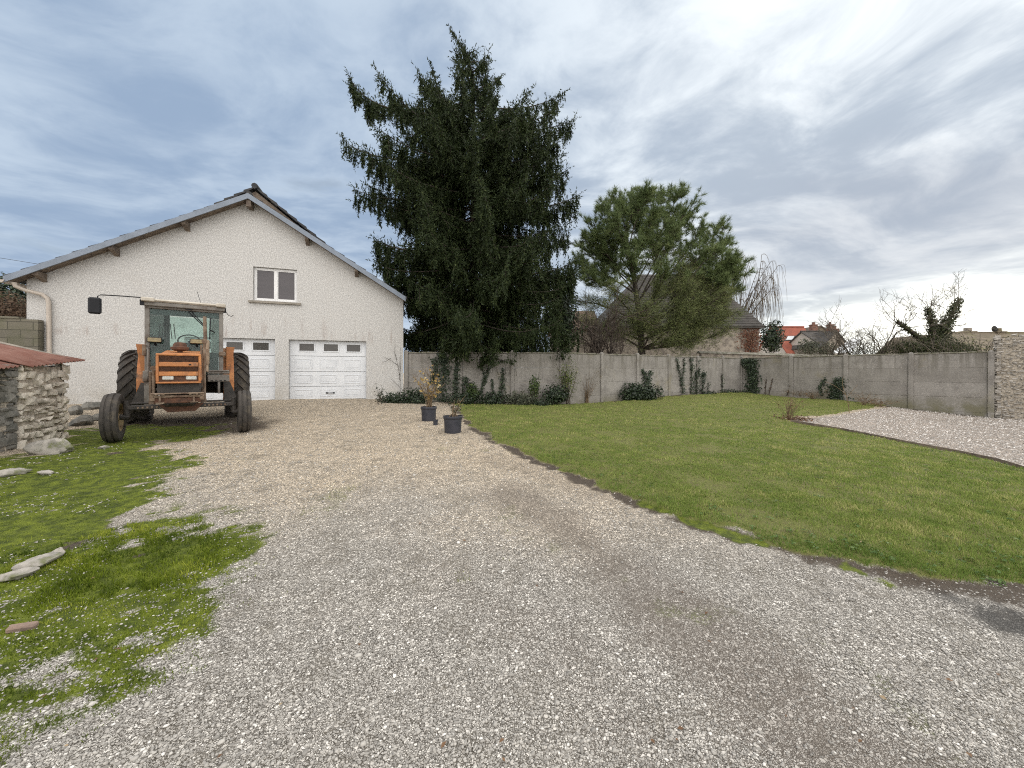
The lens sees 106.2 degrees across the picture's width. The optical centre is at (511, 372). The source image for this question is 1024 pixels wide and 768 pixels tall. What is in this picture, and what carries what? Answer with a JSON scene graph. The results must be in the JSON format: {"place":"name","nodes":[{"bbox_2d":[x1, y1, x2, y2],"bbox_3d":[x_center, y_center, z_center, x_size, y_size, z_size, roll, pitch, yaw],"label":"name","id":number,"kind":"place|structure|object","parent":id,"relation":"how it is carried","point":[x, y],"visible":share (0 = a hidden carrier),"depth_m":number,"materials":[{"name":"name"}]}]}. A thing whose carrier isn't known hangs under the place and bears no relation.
{"place":"outdoors","nodes":[
{"label":"outdoors","id":0,"kind":"place"},
{"bbox_2d":[0,399,1023,767],"bbox_3d":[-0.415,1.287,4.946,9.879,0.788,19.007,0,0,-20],"label":"driveway","id":1,"kind":"structure","parent":0,"point":[660,605],"depth_m":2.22,"materials":[{"name":"grey gravel"}]},
{"bbox_2d":[88,292,251,441],"bbox_3d":[-6.955,-0.295,8.014,2.525,2.923,3.852,0,0,-38],"label":"tractor","id":2,"kind":"object","parent":1,"relation":"on","point":[182,376],"visible":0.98,"depth_m":7.68,"materials":[{"name":"orange paint"}]},
{"bbox_2d":[374,383,384,404],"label":"dry stalks","id":3,"kind":"object","parent":1,"relation":"on","point":[378,395],"visible":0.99,"depth_m":11.85,"materials":[{"name":"beige plant"}]},
{"bbox_2d":[375,391,407,402],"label":"ground ivy","id":4,"kind":"object","parent":1,"relation":"on","point":[390,398],"visible":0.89,"depth_m":12.44,"materials":[{"name":"green plant"}]},
{"bbox_2d":[399,387,437,403],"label":"ground ivy","id":5,"kind":"object","parent":1,"relation":"on","point":[415,398],"visible":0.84,"depth_m":12.68,"materials":[{"name":"green plant"}]},
{"bbox_2d":[421,406,436,420],"bbox_3d":[-1.902,0.938,8.786,0.367,0.320,0.367,0,0,0],"label":"plant pot","id":6,"kind":"object","parent":1,"relation":"on","point":[428,413],"visible":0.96,"depth_m":8.65,"materials":[{"name":"plastic"}]},
{"bbox_2d":[412,364,443,406],"bbox_3d":[-1.897,0.314,8.779,0.778,1.009,0.864,0,0,0],"label":"potted rose","id":7,"kind":"object","parent":6,"relation":"in","point":[429,398],"visible":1,"depth_m":8.76,"materials":[{"name":"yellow plant"}]},
{"bbox_2d":[443,415,462,433],"bbox_3d":[-1.154,1.009,7.510,0.377,0.330,0.377,0,0,0],"label":"plant pot","id":8,"kind":"object","parent":1,"relation":"on","point":[452,425],"visible":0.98,"depth_m":7.37,"materials":[{"name":"plastic"}]},
{"bbox_2d":[448,397,463,416],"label":"potted twigs","id":9,"kind":"object","parent":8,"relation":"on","point":[454,411],"visible":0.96,"depth_m":7.49,"materials":[{"name":"brown plant"}]},
{"bbox_2d":[42,435,1000,760],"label":"fallen leaves","id":10,"kind":"object","parent":1,"relation":"on","point":[652,739],"visible":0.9,"depth_m":1.65,"materials":[{"name":"brown plant"}]},
{"bbox_2d":[0,373,1023,721],"bbox_3d":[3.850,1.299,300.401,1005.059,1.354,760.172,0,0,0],"label":"ground","id":11,"kind":"structure","parent":0,"point":[158,427],"depth_m":3.06,"materials":[{"name":"green plant"}]},
{"bbox_2d":[0,288,26,317],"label":"dry hedge","id":12,"kind":"object","parent":11,"relation":"on","point":[14,310],"visible":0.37,"depth_m":15.37,"materials":[{"name":"brown plant"}]},
{"bbox_2d":[0,272,26,317],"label":"dark conifer","id":13,"kind":"object","parent":11,"relation":"on","point":[3,286],"visible":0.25,"depth_m":18.64,"materials":[{"name":"green plant"}]},
{"bbox_2d":[0,316,43,366],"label":"block wall","id":14,"kind":"structure","parent":11,"relation":"on","point":[23,332],"depth_m":10.30,"materials":[{"name":"beige concrete"}]},
{"bbox_2d":[0,341,84,451],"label":"stone shed","id":15,"kind":"structure","parent":11,"relation":"on","point":[34,401],"depth_m":6.10,"materials":[{"name":"stone"}]},
{"bbox_2d":[37,470,54,474],"bbox_3d":[-5.563,1.198,4.579,0.192,0.063,0.083,0,0,3],"label":"stone","id":16,"kind":"object","parent":11,"relation":"on","point":[46,472],"visible":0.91,"depth_m":4.56,"materials":[{"name":"grey stone"}]},
{"bbox_2d":[23,438,73,454],"bbox_3d":[-6.699,1.105,5.585,0.514,0.325,0.275,5,-7,-28],"label":"boulder","id":17,"kind":"object","parent":11,"relation":"on","point":[52,446],"visible":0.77,"depth_m":5.50,"materials":[{"name":"grey stone"}]},
{"bbox_2d":[52,547,64,552],"bbox_3d":[-3.299,1.309,2.799,0.100,0.068,0.073,5,1,16],"label":"stone","id":18,"kind":"object","parent":11,"relation":"on","point":[60,549],"visible":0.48,"depth_m":2.79,"materials":[{"name":"grey stone"}]},
{"bbox_2d":[68,405,82,414],"bbox_3d":[-10.038,0.890,8.870,0.231,0.276,0.255,1,6,14],"label":"stone","id":19,"kind":"object","parent":11,"relation":"on","point":[75,410],"visible":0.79,"depth_m":8.81,"materials":[{"name":"grey stone"}]},
{"bbox_2d":[68,414,93,426],"bbox_3d":[-8.636,0.976,7.754,0.366,0.248,0.403,0,0,12],"label":"stone","id":20,"kind":"object","parent":11,"relation":"on","point":[85,419],"visible":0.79,"depth_m":7.66,"materials":[{"name":"grey stone"}]},
{"bbox_2d":[81,402,100,409],"bbox_3d":[-10.650,0.867,9.749,0.358,0.266,0.356,0,0,-25],"label":"stone","id":21,"kind":"object","parent":11,"relation":"on","point":[90,405],"visible":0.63,"depth_m":9.68,"materials":[{"name":"grey stone"}]},
{"bbox_2d":[92,413,98,420],"bbox_3d":[-8.934,0.963,8.278,0.249,0.162,0.256,0,0,-25],"label":"stone","id":22,"kind":"object","parent":11,"relation":"on","point":[95,417],"visible":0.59,"depth_m":8.20,"materials":[{"name":"grey stone"}]},
{"bbox_2d":[97,445,109,448],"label":"stone","id":23,"kind":"object","parent":11,"relation":"on","point":[102,447],"visible":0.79,"depth_m":5.89,"materials":[{"name":"grey stone"}]},
{"bbox_2d":[0,183,406,403],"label":"house","id":24,"kind":"structure","parent":11,"relation":"on","point":[305,306],"depth_m":12.23,"materials":[{"name":"paint"}]},
{"bbox_2d":[187,337,274,399],"bbox_3d":[-8.910,-0.082,12.284,2.382,2.005,0.080,0,0,-20],"label":"garage door","id":25,"kind":"structure","parent":24,"relation":"in","point":[262,368],"depth_m":12.50,"materials":[{"name":"white paint"}]},
{"bbox_2d":[248,267,300,304],"bbox_3d":[-7.719,-2.815,12.563,1.480,1.160,0.230,0,0,-20],"label":"window","id":26,"kind":"structure","parent":24,"relation":"in","point":[271,286],"depth_m":12.61,"materials":[{"name":"plastic"}]},
{"bbox_2d":[290,340,365,398],"bbox_3d":[-6.281,-0.082,13.213,2.382,2.005,0.132,0,0,-20],"label":"garage door","id":27,"kind":"structure","parent":24,"relation":"in","point":[311,363],"depth_m":13.20,"materials":[{"name":"white paint"}]},
{"bbox_2d":[383,347,400,387],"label":"bare creeper","id":28,"kind":"object","parent":24,"relation":"attached to","point":[396,364],"visible":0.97,"depth_m":13.78,"materials":[{"name":"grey plant"}]},
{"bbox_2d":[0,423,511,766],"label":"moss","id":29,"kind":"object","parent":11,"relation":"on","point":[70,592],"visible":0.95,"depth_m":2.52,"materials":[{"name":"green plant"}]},
{"bbox_2d":[0,468,31,476],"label":"stone","id":30,"kind":"object","parent":29,"relation":"on","point":[11,472],"visible":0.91,"depth_m":4.52,"materials":[{"name":"grey stone"}]},
{"bbox_2d":[0,567,39,581],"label":"stone","id":31,"kind":"object","parent":29,"relation":"on","point":[18,574],"visible":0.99,"depth_m":2.49,"materials":[{"name":"grey stone"}]},
{"bbox_2d":[5,621,38,633],"bbox_3d":[-2.621,1.364,2.060,0.110,0.032,0.044,7,3,-28],"label":"brick fragment","id":32,"kind":"object","parent":29,"relation":"on","point":[18,627],"visible":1,"depth_m":2.05,"materials":[{"name":"brick"}]},
{"bbox_2d":[11,552,63,570],"bbox_3d":[-3.264,1.316,2.657,0.154,0.093,0.231,-6,2,15],"label":"stone","id":33,"kind":"object","parent":29,"relation":"on","point":[42,560],"visible":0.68,"depth_m":2.63,"materials":[{"name":"grey stone"}]},
{"bbox_2d":[444,391,478,404],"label":"ground ivy","id":34,"kind":"object","parent":11,"relation":"on","point":[468,400],"visible":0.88,"depth_m":13.16,"materials":[{"name":"green plant"}]},
{"bbox_2d":[336,23,587,375],"bbox_3d":[-1.689,-6.388,15.465,8.501,15.302,8.737,0,0,42],"label":"spruce tree","id":35,"kind":"object","parent":11,"relation":"on","point":[456,304],"visible":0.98,"depth_m":14.02,"materials":[{"name":"green plant"}]},
{"bbox_2d":[461,383,479,402],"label":"shrub","id":36,"kind":"object","parent":11,"relation":"on","point":[471,390],"visible":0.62,"depth_m":13.54,"materials":[{"name":"green plant"}]},
{"bbox_2d":[404,350,558,403],"bbox_3d":[-1.090,0.551,14.115,5.675,2.736,0.152,0,0,-3],"label":"concrete fence","id":37,"kind":"object","parent":11,"relation":"on","point":[542,366],"visible":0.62,"depth_m":14.11,"materials":[{"name":"grey concrete"}]},
{"bbox_2d":[428,350,461,401],"bbox_3d":[-2.449,0.338,13.934,1.242,2.287,0.280,0,0,0],"label":"ivy","id":38,"kind":"object","parent":37,"relation":"attached to","point":[443,362],"visible":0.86,"depth_m":13.96,"materials":[{"name":"green plant"}]},
{"bbox_2d":[459,377,493,394],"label":"ivy","id":39,"kind":"object","parent":37,"relation":"attached to","point":[465,380],"visible":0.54,"depth_m":14.01,"materials":[{"name":"green plant"}]},
{"bbox_2d":[477,359,492,393],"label":"ivy","id":40,"kind":"object","parent":37,"relation":"attached to","point":[484,377],"visible":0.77,"depth_m":14.04,"materials":[{"name":"green plant"}]},
{"bbox_2d":[498,367,506,396],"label":"ivy","id":41,"kind":"object","parent":37,"relation":"attached to","point":[501,382],"visible":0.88,"depth_m":14.06,"materials":[{"name":"green plant"}]},
{"bbox_2d":[473,391,510,404],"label":"ground ivy","id":42,"kind":"object","parent":11,"relation":"on","point":[493,399],"visible":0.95,"depth_m":13.32,"materials":[{"name":"green plant"}]},
{"bbox_2d":[528,375,540,402],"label":"shrub","id":43,"kind":"object","parent":11,"relation":"on","point":[533,387],"visible":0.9,"depth_m":13.60,"materials":[{"name":"green plant"}]},
{"bbox_2d":[547,273,579,350],"bbox_3d":[2.233,-1.763,17.114,1.594,5.773,2.643,0,0,0],"label":"evergreen shrub","id":44,"kind":"object","parent":11,"relation":"on","point":[568,319],"visible":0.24,"depth_m":16.70,"materials":[{"name":"green plant"}]},
{"bbox_2d":[554,357,580,403],"bbox_3d":[2.020,0.334,14.056,0.963,1.789,0.797,0,0,0],"label":"shrub","id":45,"kind":"object","parent":11,"relation":"on","point":[566,377],"visible":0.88,"depth_m":13.96,"materials":[{"name":"green plant"}]},
{"bbox_2d":[548,311,596,352],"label":"brown roofed house","id":46,"kind":"structure","parent":11,"relation":"on","point":[581,350],"depth_m":27.50,"materials":[{"name":"tile"}]},
{"bbox_2d":[580,371,600,402],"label":"dry stalks","id":47,"kind":"object","parent":11,"relation":"on","point":[587,397],"visible":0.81,"depth_m":14.67,"materials":[{"name":"beige plant"}]},
{"bbox_2d":[557,283,663,354],"bbox_3d":[3.322,-1.404,16.884,5.008,5.145,5.273,0,0,0],"label":"bare tree","id":48,"kind":"object","parent":11,"relation":"on","point":[593,339],"visible":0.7,"depth_m":17.11,"materials":[{"name":"brown plant"}]},
{"bbox_2d":[618,382,664,400],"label":"round bush","id":49,"kind":"object","parent":11,"relation":"on","point":[640,391],"visible":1,"depth_m":15.39,"materials":[{"name":"green plant"}]},
{"bbox_2d":[559,352,742,403],"bbox_3d":[6.789,0.547,16.968,11.478,2.765,0.161,0,0,-29],"label":"concrete fence","id":50,"kind":"object","parent":11,"relation":"on","point":[613,371],"visible":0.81,"depth_m":16.08,"materials":[{"name":"grey concrete"}]},
{"bbox_2d":[641,368,653,386],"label":"ivy","id":51,"kind":"object","parent":50,"relation":"attached to","point":[648,380],"visible":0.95,"depth_m":16.26,"materials":[{"name":"green plant"}]},
{"bbox_2d":[676,358,686,394],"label":"ivy","id":52,"kind":"object","parent":50,"relation":"attached to","point":[682,377],"visible":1,"depth_m":17.37,"materials":[{"name":"green plant"}]},
{"bbox_2d":[689,357,709,393],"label":"ivy","id":53,"kind":"object","parent":50,"relation":"attached to","point":[695,377],"visible":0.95,"depth_m":17.85,"materials":[{"name":"green plant"}]},
{"bbox_2d":[707,374,724,392],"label":"ivy","id":54,"kind":"object","parent":50,"relation":"attached to","point":[721,384],"visible":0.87,"depth_m":18.80,"materials":[{"name":"green plant"}]},
{"bbox_2d":[567,178,760,355],"bbox_3d":[7.886,-5.582,20.415,10.392,10.318,6.256,0,0,0],"label":"pine tree","id":55,"kind":"object","parent":11,"relation":"on","point":[604,248],"visible":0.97,"depth_m":19.55,"materials":[{"name":"green plant"}]},
{"bbox_2d":[595,274,764,381],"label":"stone barn","id":56,"kind":"structure","parent":11,"relation":"on","point":[749,321],"depth_m":26.00,"materials":[{"name":"brown stone"}]},
{"bbox_2d":[735,328,761,352],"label":"red creeper","id":57,"kind":"object","parent":56,"relation":"attached to","point":[750,342],"visible":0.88,"depth_m":25.89,"materials":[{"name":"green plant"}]},
{"bbox_2d":[732,251,786,347],"bbox_3d":[20.807,-4.582,33.106,6.325,11.882,3.182,0,0,0],"label":"weeping willow","id":58,"kind":"object","parent":11,"relation":"on","point":[746,304],"visible":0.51,"depth_m":33.03,"materials":[{"name":"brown plant"}]},
{"bbox_2d":[759,320,787,352],"bbox_3d":[20.250,-1.452,29.999,2.125,5.352,1.723,0,0,0],"label":"round bush","id":59,"kind":"object","parent":11,"relation":"on","point":[772,341],"visible":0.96,"depth_m":29.71,"materials":[{"name":"green plant"}]},
{"bbox_2d":[696,351,850,380],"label":"boundary wall","id":60,"kind":"structure","parent":11,"relation":"on","point":[724,354],"depth_m":21.48,"materials":[{"name":"beige concrete"}]},
{"bbox_2d":[759,322,818,353],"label":"red roofed house","id":61,"kind":"structure","parent":11,"relation":"on","point":[790,334],"depth_m":50.66,"materials":[{"name":"orange tile"}]},
{"bbox_2d":[795,338,820,353],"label":"shrub","id":62,"kind":"object","parent":11,"relation":"on","point":[808,347],"visible":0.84,"depth_m":25.82,"materials":[{"name":"green plant"}]},
{"bbox_2d":[789,322,834,344],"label":"grey roofed house","id":63,"kind":"structure","parent":11,"relation":"on","point":[801,335],"depth_m":47.40,"materials":[{"name":"tile"}]},
{"bbox_2d":[805,325,824,331],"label":"brown gabled house","id":64,"kind":"structure","parent":11,"relation":"on","point":[819,327],"depth_m":60.00,"materials":[{"name":"brick"}]},
{"bbox_2d":[791,327,844,354],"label":"stone gabled house","id":65,"kind":"structure","parent":11,"relation":"on","point":[794,347],"depth_m":44.91,"materials":[{"name":"grey stone"}]},
{"bbox_2d":[816,341,836,354],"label":"shrub","id":66,"kind":"object","parent":11,"relation":"on","point":[820,350],"visible":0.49,"depth_m":25.86,"materials":[{"name":"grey plant"}]},
{"bbox_2d":[824,376,854,412],"bbox_3d":[11.049,0.730,12.960,0.975,1.253,0.148,0,0,11],"label":"sapling","id":67,"kind":"object","parent":11,"relation":"on","point":[844,393],"visible":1,"depth_m":12.90,"materials":[{"name":"brown plant"}]},
{"bbox_2d":[834,338,856,353],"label":"white roofed shed","id":68,"kind":"structure","parent":11,"relation":"on","point":[847,346],"depth_m":34.38,"materials":[{"name":"white"}]},
{"bbox_2d":[743,350,994,417],"bbox_3d":[14.280,0.558,16.500,0.160,2.744,8.006,0,0,-39],"label":"concrete fence","id":69,"kind":"object","parent":11,"relation":"on","point":[920,380],"visible":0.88,"depth_m":15.19,"materials":[{"name":"grey concrete"}]},
{"bbox_2d":[741,358,761,393],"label":"ivy","id":70,"kind":"object","parent":69,"relation":"attached to","point":[749,364],"visible":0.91,"depth_m":19.14,"materials":[{"name":"green plant"}]},
{"bbox_2d":[764,379,790,394],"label":"dead ivy","id":71,"kind":"object","parent":69,"relation":"attached to","point":[770,387],"visible":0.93,"depth_m":18.67,"materials":[{"name":"brown plant"}]},
{"bbox_2d":[816,376,853,399],"bbox_3d":[13.954,0.710,16.644,0.354,1.122,1.245,0,0,-36],"label":"ivy","id":72,"kind":"object","parent":69,"relation":"attached to","point":[837,383],"visible":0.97,"depth_m":16.64,"materials":[{"name":"green plant"}]},
{"bbox_2d":[861,398,901,406],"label":"dry stalks","id":73,"kind":"object","parent":11,"relation":"on","point":[876,403],"visible":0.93,"depth_m":14.86,"materials":[{"name":"brown plant"}]},
{"bbox_2d":[792,287,979,368],"bbox_3d":[17.624,-1.387,18.979,5.838,5.571,4.834,0,0,0],"label":"bare tree","id":74,"kind":"object","parent":11,"relation":"on","point":[869,335],"visible":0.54,"depth_m":19.14,"materials":[{"name":"brown plant"}]},
{"bbox_2d":[791,420,1023,468],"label":"edging strip","id":75,"kind":"object","parent":11,"relation":"on","point":[939,448],"visible":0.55,"depth_m":7.65,"materials":[{"name":"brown wood"}]},
{"bbox_2d":[796,407,1023,465],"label":"gravel patch","id":76,"kind":"object","parent":11,"relation":"on","point":[989,444],"visible":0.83,"depth_m":10.10,"materials":[{"name":"grey gravel"}]},
{"bbox_2d":[822,329,1003,397],"bbox_3d":[18.727,0.106,17.708,6.005,4.073,5.650,0,0,0],"label":"overgrown hedge","id":77,"kind":"object","parent":11,"relation":"on","point":[938,347],"visible":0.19,"depth_m":17.34,"materials":[{"name":"green plant"}]},
{"bbox_2d":[879,328,977,353],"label":"pale gabled house","id":78,"kind":"structure","parent":11,"relation":"on","point":[964,330],"depth_m":45.49,"materials":[{"name":"tile"}]},
{"bbox_2d":[874,271,1009,353],"bbox_3d":[19.815,-2.758,18.390,5.204,4.277,2.831,0,0,0],"label":"ivy clad tree","id":79,"kind":"object","parent":11,"relation":"on","point":[954,308],"visible":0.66,"depth_m":17.89,"materials":[{"name":"green plant"}]},
{"bbox_2d":[904,326,1023,383],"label":"mossy roofed house","id":80,"kind":"structure","parent":11,"relation":"on","point":[987,336],"depth_m":38.22,"materials":[{"name":"tile"}]},
{"bbox_2d":[992,333,1023,419],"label":"stone wall","id":81,"kind":"structure","parent":11,"relation":"on","point":[1009,381],"depth_m":13.12,"materials":[{"name":"beige stone"}]},
{"bbox_2d":[0,0,1023,372],"label":"sky","id":82,"kind":"structure","parent":0,"point":[861,147],"materials":[{"name":"grey"}]},
{"bbox_2d":[455,392,1023,585],"bbox_3d":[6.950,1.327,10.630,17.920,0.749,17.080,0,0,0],"label":"lawn","id":83,"kind":"structure","parent":0,"point":[728,509],"depth_m":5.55,"materials":[{"name":"green plant"}]},
{"bbox_2d":[500,390,538,404],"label":"shrub","id":84,"kind":"object","parent":83,"relation":"on","point":[520,399],"visible":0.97,"depth_m":13.27,"materials":[{"name":"green plant"}]},
{"bbox_2d":[528,398,552,405],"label":"ground ivy","id":85,"kind":"object","parent":83,"relation":"on","point":[542,403],"visible":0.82,"depth_m":13.22,"materials":[{"name":"green plant"}]},
{"bbox_2d":[541,384,569,404],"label":"shrub","id":86,"kind":"object","parent":83,"relation":"on","point":[558,394],"visible":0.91,"depth_m":13.52,"materials":[{"name":"green plant"}]},
{"bbox_2d":[700,390,717,393],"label":"ground ivy","id":87,"kind":"object","parent":83,"relation":"on","point":[713,392],"visible":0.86,"depth_m":17.91,"materials":[{"name":"green plant"}]},
{"bbox_2d":[718,388,743,392],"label":"ground ivy","id":88,"kind":"object","parent":83,"relation":"on","point":[728,390],"visible":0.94,"depth_m":18.72,"materials":[{"name":"green plant"}]},
{"bbox_2d":[490,408,1023,585],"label":"weeds","id":89,"kind":"object","parent":83,"relation":"on","point":[893,558],"visible":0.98,"depth_m":3.24,"materials":[{"name":"green plant"}]},
{"bbox_2d":[772,391,806,419],"bbox_3d":[8.000,0.945,10.997,0.778,0.843,0.817,0,0,-24],"label":"bush","id":90,"kind":"object","parent":83,"relation":"on","point":[789,412],"visible":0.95,"depth_m":11.02,"materials":[{"name":"brown plant"}]},
{"bbox_2d":[770,414,817,421],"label":"clippings","id":91,"kind":"object","parent":83,"relation":"on","point":[798,417],"visible":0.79,"depth_m":10.99,"materials":[{"name":"brown plant"}]},
{"bbox_2d":[795,390,829,398],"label":"dry stalks","id":92,"kind":"object","parent":83,"relation":"on","point":[809,395],"visible":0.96,"depth_m":16.92,"materials":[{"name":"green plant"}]},
{"bbox_2d":[846,391,880,404],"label":"dry stalks","id":93,"kind":"object","parent":83,"relation":"on","point":[863,401],"visible":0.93,"depth_m":15.04,"materials":[{"name":"brown plant"}]}
]}

